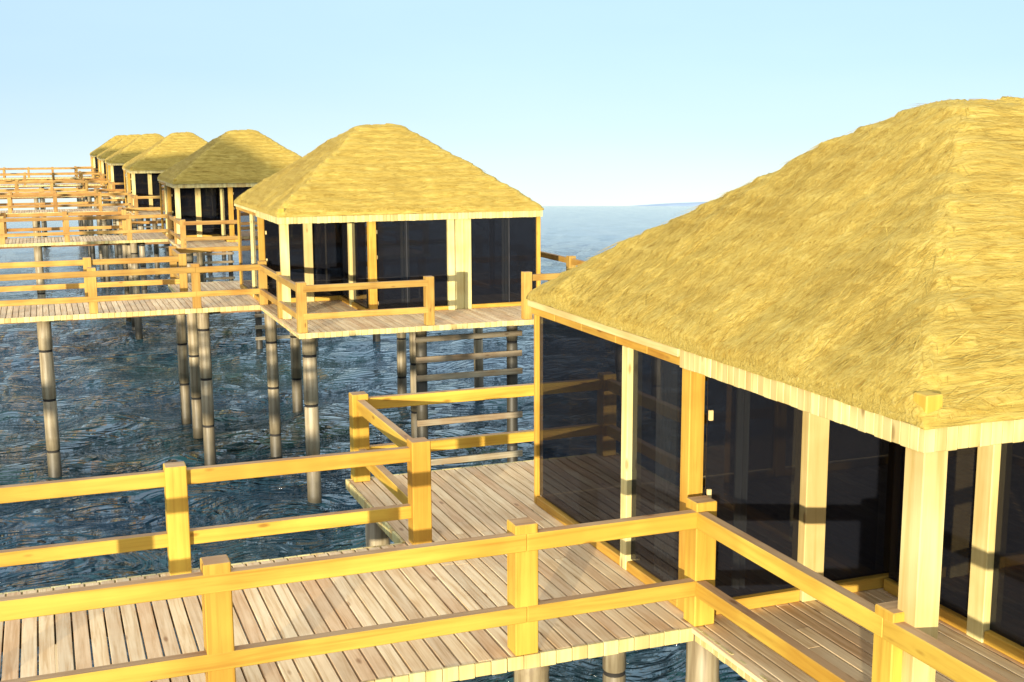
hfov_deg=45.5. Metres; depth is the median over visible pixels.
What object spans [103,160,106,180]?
glass door
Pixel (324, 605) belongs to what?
boardwalk
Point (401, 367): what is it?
bamboo pile
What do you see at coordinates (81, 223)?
bamboo pile
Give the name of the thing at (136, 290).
bamboo pile
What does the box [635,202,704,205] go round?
hills
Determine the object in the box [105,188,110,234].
bamboo pile
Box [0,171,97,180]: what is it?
railing
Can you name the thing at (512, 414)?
water ladder
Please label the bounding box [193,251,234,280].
water ladder
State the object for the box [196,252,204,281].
bamboo pile
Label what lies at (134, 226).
bamboo pile
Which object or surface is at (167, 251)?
bamboo pile
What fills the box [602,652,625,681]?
bamboo pile
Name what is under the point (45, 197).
boardwalk
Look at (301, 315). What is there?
railing
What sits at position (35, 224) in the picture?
bamboo pile
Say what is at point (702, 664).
bamboo pile
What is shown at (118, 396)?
sea
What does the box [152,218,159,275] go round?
bamboo pile
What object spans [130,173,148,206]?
glass door
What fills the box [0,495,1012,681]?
railing
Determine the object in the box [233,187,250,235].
glass door
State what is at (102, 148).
thatched cottage
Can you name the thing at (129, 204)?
railing
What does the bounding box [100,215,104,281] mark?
bamboo pile
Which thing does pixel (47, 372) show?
bamboo pile
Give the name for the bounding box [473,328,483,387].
bamboo pile
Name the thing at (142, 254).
bamboo pile
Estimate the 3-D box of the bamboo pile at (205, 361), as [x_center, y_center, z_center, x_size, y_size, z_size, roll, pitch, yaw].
[-7.707,2.575,31.071,0.314,6.734,0.314,-4,10,-21]
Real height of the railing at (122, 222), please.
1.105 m
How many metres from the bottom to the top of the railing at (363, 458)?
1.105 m
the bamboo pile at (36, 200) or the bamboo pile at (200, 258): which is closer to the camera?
the bamboo pile at (200, 258)
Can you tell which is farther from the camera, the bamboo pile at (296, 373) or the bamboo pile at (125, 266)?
the bamboo pile at (125, 266)
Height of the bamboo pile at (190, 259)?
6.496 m
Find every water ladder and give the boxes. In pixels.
[157,219,168,247]
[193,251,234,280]
[254,311,317,348]
[415,326,522,465]
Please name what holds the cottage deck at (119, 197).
on the bamboo pile
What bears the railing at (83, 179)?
on the cottage deck at (119, 197)
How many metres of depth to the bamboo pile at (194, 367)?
33.29 m
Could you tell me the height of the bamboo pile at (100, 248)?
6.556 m
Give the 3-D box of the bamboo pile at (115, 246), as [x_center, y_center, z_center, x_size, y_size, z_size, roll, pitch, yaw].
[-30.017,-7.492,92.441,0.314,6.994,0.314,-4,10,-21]
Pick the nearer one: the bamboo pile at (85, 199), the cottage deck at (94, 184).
the bamboo pile at (85, 199)
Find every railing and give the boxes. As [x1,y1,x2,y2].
[0,166,90,177]
[0,167,98,177]
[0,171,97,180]
[0,172,105,185]
[0,178,106,192]
[0,180,124,196]
[0,188,124,209]
[0,191,159,214]
[0,207,160,238]
[0,212,237,247]
[0,246,584,319]
[0,260,434,332]
[0,383,533,575]
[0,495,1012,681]
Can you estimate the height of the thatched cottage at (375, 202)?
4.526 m
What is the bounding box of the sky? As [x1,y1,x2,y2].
[0,0,1023,210]
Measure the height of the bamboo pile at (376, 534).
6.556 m
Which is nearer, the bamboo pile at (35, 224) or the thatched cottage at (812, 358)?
the thatched cottage at (812, 358)
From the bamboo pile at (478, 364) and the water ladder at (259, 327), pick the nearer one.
the bamboo pile at (478, 364)
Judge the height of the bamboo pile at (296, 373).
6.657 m
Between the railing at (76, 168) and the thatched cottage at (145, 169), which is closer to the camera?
the thatched cottage at (145, 169)
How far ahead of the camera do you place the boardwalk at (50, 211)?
70.58 m
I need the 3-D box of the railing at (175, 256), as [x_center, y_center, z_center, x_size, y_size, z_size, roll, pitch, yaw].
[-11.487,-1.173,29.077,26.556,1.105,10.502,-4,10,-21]
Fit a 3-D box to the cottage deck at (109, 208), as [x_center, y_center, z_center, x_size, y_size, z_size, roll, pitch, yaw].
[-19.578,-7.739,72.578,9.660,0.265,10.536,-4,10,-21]
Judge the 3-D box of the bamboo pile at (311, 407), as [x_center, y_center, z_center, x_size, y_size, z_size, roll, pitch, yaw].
[-4.445,3.062,27.368,0.334,6.496,0.334,-4,10,-21]
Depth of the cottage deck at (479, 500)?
10.86 m
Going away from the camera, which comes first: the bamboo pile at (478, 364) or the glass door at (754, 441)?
the glass door at (754, 441)
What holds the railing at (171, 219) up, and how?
on the cottage deck at (150, 238)
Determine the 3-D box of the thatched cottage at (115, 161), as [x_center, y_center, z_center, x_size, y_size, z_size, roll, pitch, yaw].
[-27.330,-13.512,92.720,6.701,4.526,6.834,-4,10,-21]
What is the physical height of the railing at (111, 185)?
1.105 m
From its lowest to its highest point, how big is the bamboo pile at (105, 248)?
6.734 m
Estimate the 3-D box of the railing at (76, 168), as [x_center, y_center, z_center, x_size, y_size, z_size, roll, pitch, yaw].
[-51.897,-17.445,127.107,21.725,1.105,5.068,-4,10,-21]
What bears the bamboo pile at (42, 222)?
in the sea
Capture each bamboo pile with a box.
[32,217,38,237]
[33,246,45,305]
[34,197,42,253]
[37,321,61,477]
[38,612,75,672]
[39,187,45,236]
[78,178,82,230]
[84,196,89,253]
[87,196,95,258]
[96,215,103,278]
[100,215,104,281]
[101,215,110,281]
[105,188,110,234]
[111,198,117,257]
[115,201,121,257]
[121,243,130,321]
[127,242,134,329]
[130,243,142,338]
[131,219,139,276]
[137,218,147,293]
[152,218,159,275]
[166,244,169,255]
[175,314,191,423]
[186,253,193,282]
[187,310,202,438]
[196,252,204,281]
[197,310,216,465]
[207,252,212,273]
[264,312,281,458]
[290,332,302,411]
[302,338,321,503]
[365,523,389,546]
[373,334,380,341]
[397,333,406,393]
[409,332,416,437]
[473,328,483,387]
[514,665,549,681]
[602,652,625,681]
[685,634,719,681]
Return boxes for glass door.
[95,157,97,170]
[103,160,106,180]
[110,165,124,188]
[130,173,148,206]
[171,187,196,234]
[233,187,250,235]
[264,219,304,297]
[376,221,406,308]
[705,377,802,596]
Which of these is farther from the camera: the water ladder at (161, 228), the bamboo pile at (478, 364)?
the water ladder at (161, 228)
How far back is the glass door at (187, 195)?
51.21 m
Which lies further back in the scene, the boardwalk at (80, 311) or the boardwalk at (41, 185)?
the boardwalk at (41, 185)
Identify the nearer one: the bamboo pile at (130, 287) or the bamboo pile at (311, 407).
the bamboo pile at (311, 407)
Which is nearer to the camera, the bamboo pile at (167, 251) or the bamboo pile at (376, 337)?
the bamboo pile at (376, 337)
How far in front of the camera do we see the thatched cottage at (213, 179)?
50.38 m
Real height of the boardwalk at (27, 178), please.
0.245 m
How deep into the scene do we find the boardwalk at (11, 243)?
50.27 m
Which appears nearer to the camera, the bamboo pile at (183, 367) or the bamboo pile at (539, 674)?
the bamboo pile at (539, 674)
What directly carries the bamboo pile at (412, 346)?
in the sea
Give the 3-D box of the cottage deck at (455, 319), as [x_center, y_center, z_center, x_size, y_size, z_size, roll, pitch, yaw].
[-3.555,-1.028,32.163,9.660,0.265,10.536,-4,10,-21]
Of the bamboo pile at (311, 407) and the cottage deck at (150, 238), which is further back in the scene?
the cottage deck at (150, 238)
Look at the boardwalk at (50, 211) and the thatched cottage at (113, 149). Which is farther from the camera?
the thatched cottage at (113, 149)
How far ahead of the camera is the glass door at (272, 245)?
30.98 m
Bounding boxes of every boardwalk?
[0,177,75,179]
[0,183,80,187]
[0,196,84,198]
[0,208,97,213]
[0,235,125,248]
[0,298,190,323]
[0,543,507,681]
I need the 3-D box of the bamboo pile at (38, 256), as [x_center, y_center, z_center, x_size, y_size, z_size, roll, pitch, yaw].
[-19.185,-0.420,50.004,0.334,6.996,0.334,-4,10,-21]
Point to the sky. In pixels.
(561, 102)
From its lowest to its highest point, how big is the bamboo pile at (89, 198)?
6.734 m
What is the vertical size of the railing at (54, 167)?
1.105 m
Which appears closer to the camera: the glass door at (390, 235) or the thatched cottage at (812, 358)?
the thatched cottage at (812, 358)
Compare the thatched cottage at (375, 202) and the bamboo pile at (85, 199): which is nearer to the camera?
the thatched cottage at (375, 202)
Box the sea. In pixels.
[0,206,747,681]
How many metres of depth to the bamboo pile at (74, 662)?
11.24 m
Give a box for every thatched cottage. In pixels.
[90,135,126,176]
[97,134,140,183]
[105,133,164,195]
[122,132,207,212]
[157,129,301,243]
[234,123,543,318]
[526,96,1023,681]
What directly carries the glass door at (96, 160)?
in the thatched cottage at (102, 148)
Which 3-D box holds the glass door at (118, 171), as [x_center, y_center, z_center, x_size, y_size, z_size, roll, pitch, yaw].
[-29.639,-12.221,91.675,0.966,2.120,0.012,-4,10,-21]
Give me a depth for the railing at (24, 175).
110.24 m
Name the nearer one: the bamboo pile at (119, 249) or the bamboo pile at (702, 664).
the bamboo pile at (702, 664)
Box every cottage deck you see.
[80,183,106,185]
[92,192,124,198]
[94,206,160,218]
[119,232,237,247]
[168,281,533,338]
[346,460,1023,681]
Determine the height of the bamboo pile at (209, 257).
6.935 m
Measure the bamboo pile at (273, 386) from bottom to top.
6.994 m
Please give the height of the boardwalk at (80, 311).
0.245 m
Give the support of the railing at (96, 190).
on the cottage deck at (109, 208)
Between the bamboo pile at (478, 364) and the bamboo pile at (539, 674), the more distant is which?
the bamboo pile at (478, 364)

